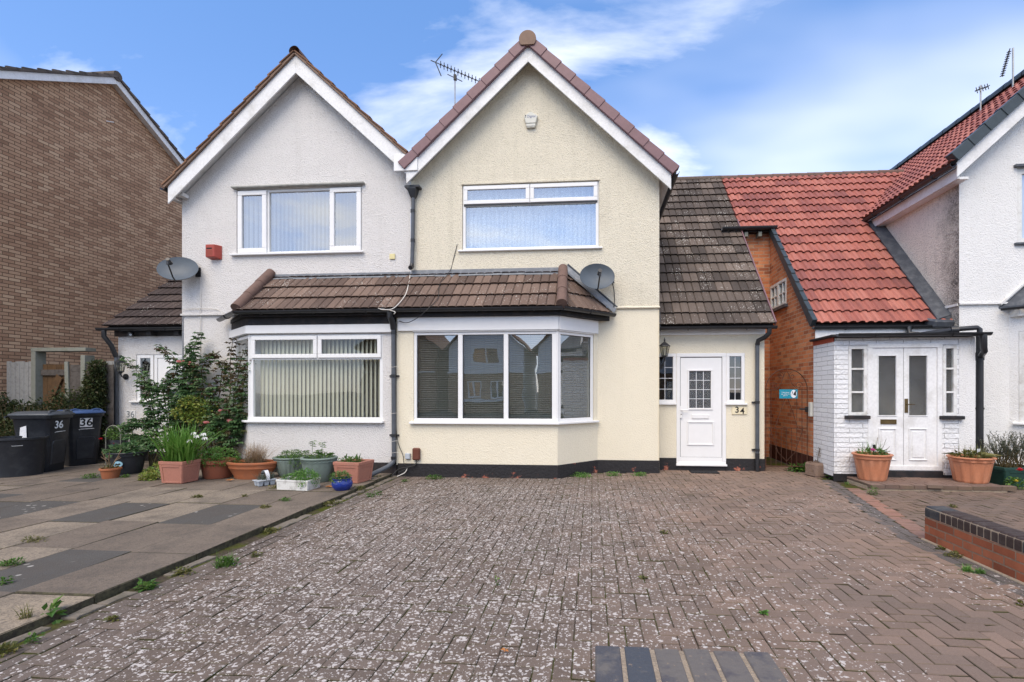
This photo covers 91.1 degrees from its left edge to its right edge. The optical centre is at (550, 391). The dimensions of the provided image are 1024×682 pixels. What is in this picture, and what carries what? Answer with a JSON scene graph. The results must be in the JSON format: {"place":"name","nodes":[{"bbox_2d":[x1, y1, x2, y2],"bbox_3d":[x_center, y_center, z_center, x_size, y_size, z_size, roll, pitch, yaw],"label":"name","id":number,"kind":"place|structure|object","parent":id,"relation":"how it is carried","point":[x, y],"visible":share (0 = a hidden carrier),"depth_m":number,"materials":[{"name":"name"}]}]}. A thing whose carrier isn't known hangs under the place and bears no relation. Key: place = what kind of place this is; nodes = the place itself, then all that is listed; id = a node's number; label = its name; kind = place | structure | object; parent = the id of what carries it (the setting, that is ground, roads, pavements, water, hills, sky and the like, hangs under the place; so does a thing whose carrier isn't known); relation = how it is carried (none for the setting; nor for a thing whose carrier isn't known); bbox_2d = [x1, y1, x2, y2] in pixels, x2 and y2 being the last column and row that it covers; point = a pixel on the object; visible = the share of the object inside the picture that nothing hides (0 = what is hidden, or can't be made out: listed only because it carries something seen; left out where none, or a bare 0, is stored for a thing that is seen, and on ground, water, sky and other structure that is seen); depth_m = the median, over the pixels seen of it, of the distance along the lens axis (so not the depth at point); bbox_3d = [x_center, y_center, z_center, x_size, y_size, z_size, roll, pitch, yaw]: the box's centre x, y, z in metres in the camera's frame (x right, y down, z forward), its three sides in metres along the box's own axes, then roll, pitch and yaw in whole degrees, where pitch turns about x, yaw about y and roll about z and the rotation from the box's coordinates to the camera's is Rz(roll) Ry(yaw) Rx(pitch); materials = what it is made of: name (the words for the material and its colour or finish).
{"place":"outdoors","nodes":[
{"label":"outdoors","id":0,"kind":"place"},
{"bbox_2d":[0,457,1023,681],"bbox_3d":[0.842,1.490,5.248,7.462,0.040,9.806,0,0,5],"label":"driveway","id":1,"kind":"structure","parent":0,"point":[949,610],"depth_m":3.63,"materials":[{"name":"brick"}]},
{"bbox_2d":[0,640,23,658],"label":"weed","id":2,"kind":"object","parent":1,"relation":"on","point":[6,647],"visible":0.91,"depth_m":2.84,"materials":[{"name":"plant"}]},
{"bbox_2d":[23,632,45,644],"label":"weed","id":3,"kind":"object","parent":1,"relation":"on","point":[31,638],"visible":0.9,"depth_m":2.94,"materials":[{"name":"plant"}]},
{"bbox_2d":[39,595,67,624],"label":"weed","id":4,"kind":"object","parent":1,"relation":"on","point":[56,603],"visible":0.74,"depth_m":3.25,"materials":[{"name":"plant"}]},
{"bbox_2d":[102,614,118,622],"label":"weed","id":5,"kind":"object","parent":1,"relation":"on","point":[110,618],"visible":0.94,"depth_m":3.23,"materials":[{"name":"plant"}]},
{"bbox_2d":[133,578,159,592],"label":"weed","id":6,"kind":"object","parent":1,"relation":"on","point":[151,584],"visible":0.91,"depth_m":3.75,"materials":[{"name":"plant"}]},
{"bbox_2d":[170,566,196,576],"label":"weed","id":7,"kind":"object","parent":1,"relation":"on","point":[179,571],"visible":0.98,"depth_m":4.07,"materials":[{"name":"plant"}]},
{"bbox_2d":[0,459,391,642],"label":"paving slabs","id":8,"kind":"structure","parent":1,"relation":"on","point":[107,539],"depth_m":5.29,"materials":[{"name":"concrete"}]},
{"bbox_2d":[0,575,14,585],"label":"weed","id":9,"kind":"object","parent":8,"relation":"on","point":[4,582],"visible":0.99,"depth_m":3.74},
{"bbox_2d":[0,557,25,566],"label":"weed","id":10,"kind":"object","parent":8,"relation":"on","point":[9,561],"visible":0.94,"depth_m":4.13,"materials":[{"name":"plant"}]},
{"bbox_2d":[0,435,48,477],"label":"garden tub","id":11,"kind":"object","parent":8,"relation":"on","point":[20,457],"visible":0.88,"depth_m":8.40,"materials":[{"name":"black plastic"}]},
{"bbox_2d":[14,601,39,619],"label":"weed","id":12,"kind":"object","parent":8,"relation":"on","point":[29,613],"visible":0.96,"depth_m":3.15,"materials":[{"name":"plant"}]},
{"bbox_2d":[21,535,47,542],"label":"weed","id":13,"kind":"object","parent":8,"relation":"on","point":[31,537],"visible":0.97,"depth_m":4.80,"materials":[{"name":"plant"}]},
{"bbox_2d":[4,409,74,471],"bbox_3d":[-9.180,0.877,9.018,0.776,1.107,0.607,0,0,-8],"label":"wheelie bin","id":14,"kind":"object","parent":8,"relation":"on","point":[53,425],"visible":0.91,"depth_m":8.87,"materials":[{"name":"black plastic"}]},
{"bbox_2d":[0,359,109,443],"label":"hedge","id":15,"kind":"object","parent":8,"relation":"on","point":[93,397],"visible":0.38,"depth_m":10.01,"materials":[{"name":"green plant"}]},
{"bbox_2d":[31,347,95,410],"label":"garden gate","id":16,"kind":"structure","parent":8,"relation":"on","point":[45,378],"depth_m":10.33,"materials":[{"name":"wood"}]},
{"bbox_2d":[57,408,105,465],"bbox_3d":[-9.261,0.877,9.835,0.776,1.107,0.607,0,0,27],"label":"wheelie bin","id":17,"kind":"object","parent":8,"relation":"on","point":[83,441],"visible":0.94,"depth_m":9.67,"materials":[{"name":"black plastic"}]},
{"bbox_2d":[64,362,113,458],"bbox_3d":[-9.414,0.384,10.218,1.064,1.992,0.040,0,0,5],"label":"slat fence panel","id":18,"kind":"object","parent":8,"relation":"on","point":[72,377],"visible":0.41,"depth_m":10.20,"materials":[{"name":"wood"}]},
{"bbox_2d":[80,473,100,478],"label":"weed","id":19,"kind":"object","parent":8,"relation":"on","point":[89,476],"visible":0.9,"depth_m":8.27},
{"bbox_2d":[0,65,184,423],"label":"brown brick house","id":20,"kind":"structure","parent":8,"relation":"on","point":[90,225],"depth_m":11.96,"materials":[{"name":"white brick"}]},
{"bbox_2d":[98,449,121,478],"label":"potted plant","id":21,"kind":"object","parent":8,"relation":"on","point":[108,471],"visible":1,"depth_m":8.20,"materials":[{"name":"green plant"}]},
{"bbox_2d":[98,424,132,464],"bbox_3d":[-8.387,1.032,9.723,0.491,0.777,0.492,0,0,30],"label":"hoop stand","id":22,"kind":"object","parent":21,"relation":"in","point":[114,440],"visible":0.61,"depth_m":9.63,"materials":[{"name":"plant"}]},
{"bbox_2d":[101,441,148,474],"bbox_3d":[-7.399,1.147,8.746,0.643,0.567,0.617,0,0,23],"label":"potted plant","id":23,"kind":"object","parent":8,"relation":"on","point":[131,460],"visible":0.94,"depth_m":8.62,"materials":[{"name":"green plant"}]},
{"bbox_2d":[137,456,165,480],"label":"trailing plant","id":24,"kind":"object","parent":8,"relation":"on","point":[148,476],"visible":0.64,"depth_m":8.15,"materials":[{"name":"green plant"}]},
{"bbox_2d":[140,422,226,483],"bbox_3d":[-5.925,0.935,7.882,1.547,0.991,1.749,0,0,-31],"label":"potted plant","id":25,"kind":"object","parent":8,"relation":"on","point":[179,464],"visible":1,"depth_m":7.79,"materials":[{"name":"green plant"}]},
{"bbox_2d":[117,332,255,471],"bbox_3d":[-6.755,0.148,9.371,2.933,2.580,1.040,0,0,5],"label":"climbing rose","id":26,"kind":"object","parent":8,"relation":"on","point":[229,422],"visible":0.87,"depth_m":9.36,"materials":[{"name":"green plant"}]},
{"bbox_2d":[167,394,238,467],"bbox_3d":[-6.512,0.793,9.351,1.519,1.483,0.520,0,0,5],"label":"golden shrub","id":27,"kind":"object","parent":8,"relation":"on","point":[191,409],"visible":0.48,"depth_m":9.26,"materials":[{"name":"green plant"}]},
{"bbox_2d":[195,446,240,478],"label":"potted plant","id":28,"kind":"object","parent":8,"relation":"on","point":[213,467],"visible":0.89,"depth_m":8.19,"materials":[{"name":"green plant"}]},
{"bbox_2d":[226,441,285,479],"bbox_3d":[-4.885,1.105,8.252,1.177,0.649,1.029,0,0,-22],"label":"potted plant","id":29,"kind":"object","parent":8,"relation":"on","point":[252,466],"visible":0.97,"depth_m":8.14,"materials":[{"name":"orange plant"}]},
{"bbox_2d":[252,470,275,486],"bbox_3d":[-4.355,1.314,7.691,0.375,0.232,0.421,0,0,34],"label":"plug tray","id":30,"kind":"object","parent":8,"relation":"on","point":[265,477],"visible":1,"depth_m":7.62,"materials":[{"name":"white plastic"}]},
{"bbox_2d":[272,449,307,476],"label":"potted plant","id":31,"kind":"object","parent":8,"relation":"on","point":[287,464],"visible":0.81,"depth_m":8.31,"materials":[{"name":"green plant"}]},
{"bbox_2d":[276,468,320,490],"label":"potted plant","id":32,"kind":"object","parent":8,"relation":"on","point":[299,482],"visible":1,"depth_m":7.27,"materials":[{"name":"green plant"}]},
{"bbox_2d":[300,440,337,482],"bbox_3d":[-3.673,1.102,7.978,0.584,0.656,0.561,0,0,5],"label":"potted plant","id":33,"kind":"object","parent":8,"relation":"on","point":[321,464],"visible":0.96,"depth_m":7.84,"materials":[{"name":"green plant"}]},
{"bbox_2d":[328,470,352,490],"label":"potted plant","id":34,"kind":"object","parent":8,"relation":"on","point":[342,483],"visible":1,"depth_m":7.18,"materials":[{"name":"green plant"}]},
{"bbox_2d":[333,453,373,483],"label":"potted plant","id":35,"kind":"object","parent":8,"relation":"on","point":[359,470],"visible":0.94,"depth_m":7.83,"materials":[{"name":"green plant"}]},
{"bbox_2d":[0,475,398,649],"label":"mortar strip","id":36,"kind":"object","parent":1,"relation":"on","point":[80,613],"visible":0.74,"depth_m":3.63,"materials":[{"name":"concrete"}]},
{"bbox_2d":[205,549,240,568],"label":"weed","id":37,"kind":"object","parent":1,"relation":"on","point":[227,559],"visible":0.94,"depth_m":4.24,"materials":[{"name":"plant"}]},
{"bbox_2d":[251,551,262,557],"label":"weed","id":38,"kind":"object","parent":1,"relation":"on","point":[254,554],"visible":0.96,"depth_m":4.50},
{"bbox_2d":[260,527,282,533],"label":"weed","id":39,"kind":"object","parent":1,"relation":"on","point":[271,530],"visible":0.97,"depth_m":5.29,"materials":[{"name":"plant"}]},
{"bbox_2d":[323,499,342,506],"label":"weed","id":40,"kind":"object","parent":1,"relation":"on","point":[327,502],"visible":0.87,"depth_m":6.54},
{"bbox_2d":[354,485,368,490],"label":"weed","id":41,"kind":"object","parent":1,"relation":"on","point":[359,488],"visible":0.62,"depth_m":7.46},
{"bbox_2d":[425,474,443,479],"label":"weed","id":42,"kind":"object","parent":1,"relation":"on","point":[433,477],"visible":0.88,"depth_m":8.46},
{"bbox_2d":[372,30,777,478],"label":"cream house","id":43,"kind":"structure","parent":1,"relation":"on","point":[519,349],"depth_m":9.17,"materials":[{"name":"white paint"}]},
{"bbox_2d":[396,428,407,472],"bbox_3d":[-2.586,0.620,8.636,0.240,1.544,0.131,0,0,5],"label":"cable","id":44,"kind":"object","parent":43,"relation":"attached to","point":[402,453],"visible":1,"depth_m":8.69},
{"bbox_2d":[405,453,410,458],"bbox_3d":[-2.473,1.122,8.691,0.090,0.100,0.050,0,0,5],"label":"junction box","id":45,"kind":"object","parent":43,"relation":"attached to","point":[407,455],"visible":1,"depth_m":8.67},
{"bbox_2d":[412,448,419,459],"bbox_3d":[-2.319,1.082,8.668,0.130,0.210,0.070,0,0,5],"label":"meter box","id":46,"kind":"object","parent":43,"relation":"attached to","point":[415,453],"visible":1,"depth_m":8.63,"materials":[{"name":"plastic"}]},
{"bbox_2d":[391,460,416,475],"bbox_3d":[-2.526,1.314,8.661,0.426,0.292,0.057,0,0,-7],"label":"cable","id":47,"kind":"object","parent":46,"relation":"hanging from","point":[403,467],"visible":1,"depth_m":8.66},
{"bbox_2d":[400,246,456,322],"bbox_3d":[-2.008,-1.961,8.822,1.116,1.575,0.596,0,0,-42],"label":"cable","id":48,"kind":"object","parent":43,"relation":"attached to","point":[438,293],"visible":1,"depth_m":8.68,"materials":[{"name":"plastic"}]},
{"bbox_2d":[431,54,479,104],"bbox_3d":[-2.126,-6.631,11.215,1.135,1.912,0.135,0,0,5],"label":"television aerial","id":49,"kind":"object","parent":43,"relation":"attached to","point":[454,76],"visible":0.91,"depth_m":11.21,"materials":[{"name":"metal"}]},
{"bbox_2d":[409,331,598,424],"bbox_3d":[-0.772,-0.238,8.908,3.286,1.595,0.806,0,0,5],"label":"bay window","id":50,"kind":"structure","parent":43,"relation":"in","point":[460,420],"depth_m":8.65,"materials":[{"name":"white plastic"}]},
{"bbox_2d":[458,181,601,251],"bbox_3d":[-0.364,-3.230,9.478,2.676,1.256,0.570,0,0,5],"label":"window","id":51,"kind":"structure","parent":43,"relation":"in","point":[560,215],"depth_m":9.37,"materials":[{"name":"white plastic"}]},
{"bbox_2d":[524,112,537,128],"bbox_3d":[-0.357,-4.992,9.209,0.254,0.285,0.062,0,0,5],"label":"alarm box","id":52,"kind":"object","parent":43,"relation":"attached to","point":[530,118],"visible":1,"depth_m":9.18,"materials":[{"name":"white plastic"}]},
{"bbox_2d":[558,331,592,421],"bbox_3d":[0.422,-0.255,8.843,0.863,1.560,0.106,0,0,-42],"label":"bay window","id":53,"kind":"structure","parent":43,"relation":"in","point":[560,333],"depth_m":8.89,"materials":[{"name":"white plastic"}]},
{"bbox_2d":[580,263,614,289],"bbox_3d":[0.942,-2.032,8.845,0.670,0.497,0.540,0,0,-36],"label":"satellite dish","id":54,"kind":"object","parent":43,"relation":"attached to","point":[597,276],"visible":1,"depth_m":8.91,"materials":[{"name":"grey metal"}]},
{"bbox_2d":[659,338,669,368],"bbox_3d":[2.117,-0.707,9.309,0.216,0.580,0.294,0,0,5],"label":"wall lantern","id":55,"kind":"object","parent":43,"relation":"attached to","point":[663,354],"depth_m":9.25,"materials":[{"name":"black plastic"}]},
{"bbox_2d":[659,353,676,404],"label":"side window","id":56,"kind":"structure","parent":43,"relation":"in","point":[661,402],"depth_m":9.43,"materials":[{"name":"white plastic"}]},
{"bbox_2d":[681,358,721,456],"bbox_3d":[2.832,0.298,9.421,0.756,1.865,0.072,0,0,5],"label":"door","id":57,"kind":"structure","parent":43,"relation":"in","point":[701,378],"depth_m":9.40,"materials":[{"name":"white plastic"}]},
{"bbox_2d":[725,353,747,404],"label":"side window","id":58,"kind":"structure","parent":43,"relation":"in","point":[742,355],"depth_m":9.34,"materials":[{"name":"white plastic"}]},
{"bbox_2d":[732,407,746,413],"bbox_3d":[3.524,0.354,9.328,0.270,0.146,0.022,0,0,5],"label":"house number","id":59,"kind":"object","parent":43,"relation":"attached to","point":[739,410],"visible":1,"depth_m":9.32,"materials":[{"name":"black"}]},
{"bbox_2d":[570,471,590,478],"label":"weed","id":60,"kind":"object","parent":1,"relation":"on","point":[582,475],"visible":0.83,"depth_m":8.64,"materials":[{"name":"green plant"}]},
{"bbox_2d":[605,471,621,475],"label":"weed","id":61,"kind":"object","parent":1,"relation":"on","point":[614,474],"visible":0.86,"depth_m":8.80,"materials":[{"name":"green plant"}]},
{"bbox_2d":[632,472,646,475],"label":"weed","id":62,"kind":"object","parent":1,"relation":"on","point":[636,474],"visible":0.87,"depth_m":8.76,"materials":[{"name":"green plant"}]},
{"bbox_2d":[595,646,787,681],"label":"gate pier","id":63,"kind":"structure","parent":1,"relation":"on","point":[627,664],"depth_m":1.20,"materials":[{"name":"grey brick"}]},
{"bbox_2d":[689,470,719,473],"bbox_3d":[2.818,1.471,9.171,0.500,0.018,0.270,0,0,5],"label":"door mat","id":64,"kind":"object","parent":1,"relation":"on","point":[706,471],"depth_m":9.15,"materials":[{"name":"rubber"}]},
{"bbox_2d":[757,609,768,614],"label":"weed","id":65,"kind":"object","parent":1,"relation":"on","point":[764,612],"visible":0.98,"depth_m":3.33,"materials":[{"name":"green plant"}]},
{"bbox_2d":[787,462,805,471],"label":"weed","id":66,"kind":"object","parent":1,"relation":"on","point":[799,469],"visible":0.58,"depth_m":9.27,"materials":[{"name":"plant"}]},
{"bbox_2d":[805,447,829,476],"bbox_3d":[4.665,1.228,8.762,0.328,0.524,0.300,0,0,-12],"label":"concrete planter","id":67,"kind":"object","parent":1,"relation":"on","point":[815,468],"visible":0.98,"depth_m":8.65,"materials":[{"name":"beige concrete"}]},
{"bbox_2d":[721,69,1023,481],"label":"red roofed house","id":68,"kind":"structure","parent":1,"relation":"on","point":[895,294],"depth_m":8.76,"materials":[{"name":"orange brick"}]},
{"bbox_2d":[770,278,787,312],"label":"casement window","id":69,"kind":"structure","parent":68,"relation":"in","point":[777,291],"depth_m":10.73,"materials":[{"name":"white paint"}]},
{"bbox_2d":[765,368,807,467],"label":"iron gate","id":70,"kind":"structure","parent":68,"relation":"attached to","point":[806,409],"depth_m":9.24,"materials":[{"name":"black metal"}]},
{"bbox_2d":[779,389,797,397],"bbox_3d":[4.379,0.044,9.206,0.325,0.168,0.012,0,0,5],"label":"dog sign","id":71,"kind":"object","parent":70,"relation":"attached to","point":[788,393],"visible":1,"depth_m":9.20,"materials":[{"name":"blue"}]},
{"bbox_2d":[808,402,812,416],"bbox_3d":[4.727,0.324,9.088,0.050,0.260,0.100,0,0,5],"label":"electric box","id":72,"kind":"object","parent":68,"relation":"attached to","point":[810,409],"visible":1,"depth_m":9.05,"materials":[{"name":"white plastic"}]},
{"bbox_2d":[844,346,870,418],"bbox_3d":[5.019,-0.149,8.206,0.379,1.193,0.130,0,0,5],"label":"side window","id":73,"kind":"structure","parent":68,"relation":"in","point":[857,355],"depth_m":8.22,"materials":[{"name":"white paint"}]},
{"bbox_2d":[873,348,902,465],"bbox_3d":[5.514,0.249,8.196,0.481,1.915,0.068,0,0,5],"label":"door","id":74,"kind":"structure","parent":68,"relation":"in","point":[887,362],"depth_m":8.18,"materials":[{"name":"white paint"}]},
{"bbox_2d":[903,348,936,465],"bbox_3d":[6.010,0.249,8.127,0.507,1.915,0.123,0,0,5],"label":"door","id":75,"kind":"structure","parent":68,"relation":"in","point":[920,364],"depth_m":8.14,"materials":[{"name":"white paint"}]},
{"bbox_2d":[939,345,964,418],"bbox_3d":[6.465,-0.149,8.085,0.357,1.193,0.130,0,0,5],"label":"side window","id":76,"kind":"structure","parent":68,"relation":"in","point":[949,351],"depth_m":8.09,"materials":[{"name":"white paint"}]},
{"bbox_2d":[975,83,989,109],"bbox_3d":[9.425,-6.444,10.934,0.764,0.823,0.072,0,0,-33],"label":"television aerial","id":77,"kind":"object","parent":68,"relation":"attached to","point":[981,88],"visible":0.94,"depth_m":10.85,"materials":[{"name":"metal"}]},
{"bbox_2d":[1000,47,1013,86],"bbox_3d":[9.037,-6.484,9.928,0.616,0.841,0.084,0,0,-32],"label":"television aerial","id":78,"kind":"object","parent":68,"relation":"attached to","point":[1004,64],"visible":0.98,"depth_m":10.05,"materials":[{"name":"metal"}]},
{"bbox_2d":[1013,331,1023,424],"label":"bay window","id":79,"kind":"structure","parent":68,"relation":"in","point":[1021,334],"depth_m":8.46,"materials":[{"name":"white paint"}]},
{"bbox_2d":[1014,169,1023,244],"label":"window","id":80,"kind":"structure","parent":68,"relation":"in","point":[1020,172],"depth_m":8.56,"materials":[{"name":"white paint"}]},
{"bbox_2d":[869,485,878,494],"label":"weed","id":81,"kind":"object","parent":1,"relation":"on","point":[875,490],"visible":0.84,"depth_m":7.16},
{"bbox_2d":[847,484,1023,538],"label":"neighbour drive","id":82,"kind":"structure","parent":1,"relation":"on","point":[1006,508],"depth_m":6.56,"materials":[{"name":"brick"}]},
{"bbox_2d":[847,476,1016,492],"bbox_3d":[5.839,1.443,7.763,2.031,0.114,0.730,0,0,5],"label":"brick step","id":83,"kind":"object","parent":82,"relation":"on","point":[911,484],"visible":0.78,"depth_m":7.48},
{"bbox_2d":[851,437,893,480],"bbox_3d":[5.096,1.056,7.930,0.571,0.672,0.571,0,0,5],"label":"potted plant","id":84,"kind":"object","parent":83,"relation":"on","point":[872,466],"visible":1,"depth_m":7.78,"materials":[{"name":"orange plant"}]},
{"bbox_2d":[927,485,943,488],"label":"loose block","id":85,"kind":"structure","parent":83,"relation":"on","point":[934,486],"depth_m":7.38,"materials":[{"name":"brick"}]},
{"bbox_2d":[941,445,1001,483],"bbox_3d":[6.533,1.079,7.724,0.693,0.626,0.679,0,0,-35],"label":"potted plant","id":86,"kind":"object","parent":83,"relation":"on","point":[969,467],"visible":1,"depth_m":7.60,"materials":[{"name":"ceramic"}]},
{"bbox_2d":[975,431,1023,486],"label":"potted plant","id":87,"kind":"object","parent":82,"relation":"on","point":[1004,469],"visible":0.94,"depth_m":7.87,"materials":[{"name":"green plant"}]},
{"bbox_2d":[1004,468,1023,489],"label":"bedding plant","id":88,"kind":"object","parent":82,"relation":"on","point":[1014,479],"visible":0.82,"depth_m":7.55,"materials":[{"name":"green plant"}]},
{"bbox_2d":[943,550,963,558],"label":"weed","id":89,"kind":"object","parent":1,"relation":"on","point":[955,553],"visible":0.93,"depth_m":4.48,"materials":[{"name":"plant"}]},
{"bbox_2d":[957,563,973,572],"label":"weed","id":90,"kind":"object","parent":1,"relation":"on","point":[966,568],"visible":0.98,"depth_m":4.12,"materials":[{"name":"green plant"}]},
{"bbox_2d":[921,506,1023,585],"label":"brick wall","id":91,"kind":"structure","parent":1,"relation":"on","point":[992,546],"depth_m":4.32,"materials":[{"name":"brick"}]},
{"bbox_2d":[971,567,989,573],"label":"weed","id":92,"kind":"object","parent":1,"relation":"on","point":[980,571],"visible":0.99,"depth_m":4.07,"materials":[{"name":"green plant"}]},
{"bbox_2d":[1015,599,1023,606],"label":"weed","id":93,"kind":"object","parent":1,"relation":"on","point":[1019,601],"visible":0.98,"depth_m":3.46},
{"bbox_2d":[0,0,1023,176],"label":"sky","id":94,"kind":"structure","parent":0,"point":[721,87],"materials":[{"name":"blue"}]},
{"label":"ground","id":95,"kind":"structure","parent":0,"visible":0},
{"bbox_2d":[95,46,417,475],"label":"white house","id":96,"kind":"structure","parent":95,"relation":"on","point":[284,183],"depth_m":9.54,"materials":[{"name":"paint"}]},
{"bbox_2d":[114,356,128,379],"bbox_3d":[-8.723,-0.494,10.202,0.187,0.495,0.404,0,0,-25],"label":"wall lantern","id":97,"kind":"object","parent":96,"relation":"attached to","point":[124,376],"depth_m":10.11,"materials":[{"name":"black plastic"}]},
{"bbox_2d":[126,410,135,418],"bbox_3d":[-8.674,0.477,10.348,0.220,0.180,0.017,0,0,5],"label":"house number","id":98,"kind":"object","parent":96,"relation":"attached to","point":[130,414],"visible":0.98,"depth_m":10.34,"materials":[{"name":"white paint"}]},
{"bbox_2d":[128,355,152,402],"bbox_3d":[-8.432,-0.266,10.342,0.489,0.987,0.130,0,0,5],"label":"side window","id":99,"kind":"structure","parent":96,"relation":"in","point":[139,357],"depth_m":10.34,"materials":[{"name":"white plastic"}]},
{"bbox_2d":[158,358,181,451],"bbox_3d":[-7.708,0.298,10.304,0.776,1.963,0.065,0,0,5],"label":"door","id":100,"kind":"structure","parent":96,"relation":"in","point":[162,364],"depth_m":10.32,"materials":[{"name":"white plastic"}]},
{"bbox_2d":[156,257,200,280],"bbox_3d":[-7.054,-2.341,9.560,0.573,0.511,0.628,0,0,36],"label":"satellite dish","id":101,"kind":"object","parent":96,"relation":"attached to","point":[177,268],"visible":1,"depth_m":9.61,"materials":[{"name":"grey metal"}]},
{"bbox_2d":[200,278,200,387],"bbox_3d":[-6.837,-1.147,9.780,0.026,2.295,0.048,0,0,-38],"label":"cable","id":102,"kind":"object","parent":96,"relation":"attached to","point":[200,322],"visible":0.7,"depth_m":9.77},
{"bbox_2d":[206,244,221,259],"bbox_3d":[-6.513,-2.698,9.688,0.245,0.268,0.134,0,0,5],"label":"alarm box","id":103,"kind":"object","parent":96,"relation":"attached to","point":[213,251],"visible":1,"depth_m":9.64,"materials":[{"name":"red plastic"}]},
{"bbox_2d":[229,187,363,255],"bbox_3d":[-4.833,-3.271,9.966,2.667,1.284,0.840,0,0,5],"label":"window","id":104,"kind":"structure","parent":96,"relation":"in","point":[307,220],"depth_m":9.85,"materials":[{"name":"white plastic"}]},
{"bbox_2d":[234,334,383,422],"bbox_3d":[-4.565,-0.233,9.222,3.392,1.565,0.822,0,0,5],"label":"bay window","id":105,"kind":"structure","parent":96,"relation":"in","point":[315,354],"depth_m":8.96,"materials":[{"name":"white plastic"}]},
{"bbox_2d":[378,276,409,313],"bbox_3d":[-2.631,-1.748,8.879,0.391,0.894,0.965,0,0,22],"label":"cable","id":106,"kind":"object","parent":96,"relation":"attached to","point":[398,303],"visible":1,"depth_m":8.51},
{"label":"slab bed","id":107,"kind":"structure","parent":0,"visible":0},
{"bbox_2d":[7,361,30,411],"bbox_3d":[-10.941,0.426,10.396,0.695,2.107,0.060,0,0,5],"label":"board fence","id":108,"kind":"object","parent":107,"relation":"on","point":[18,380],"visible":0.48,"depth_m":10.37,"materials":[{"name":"wood"}]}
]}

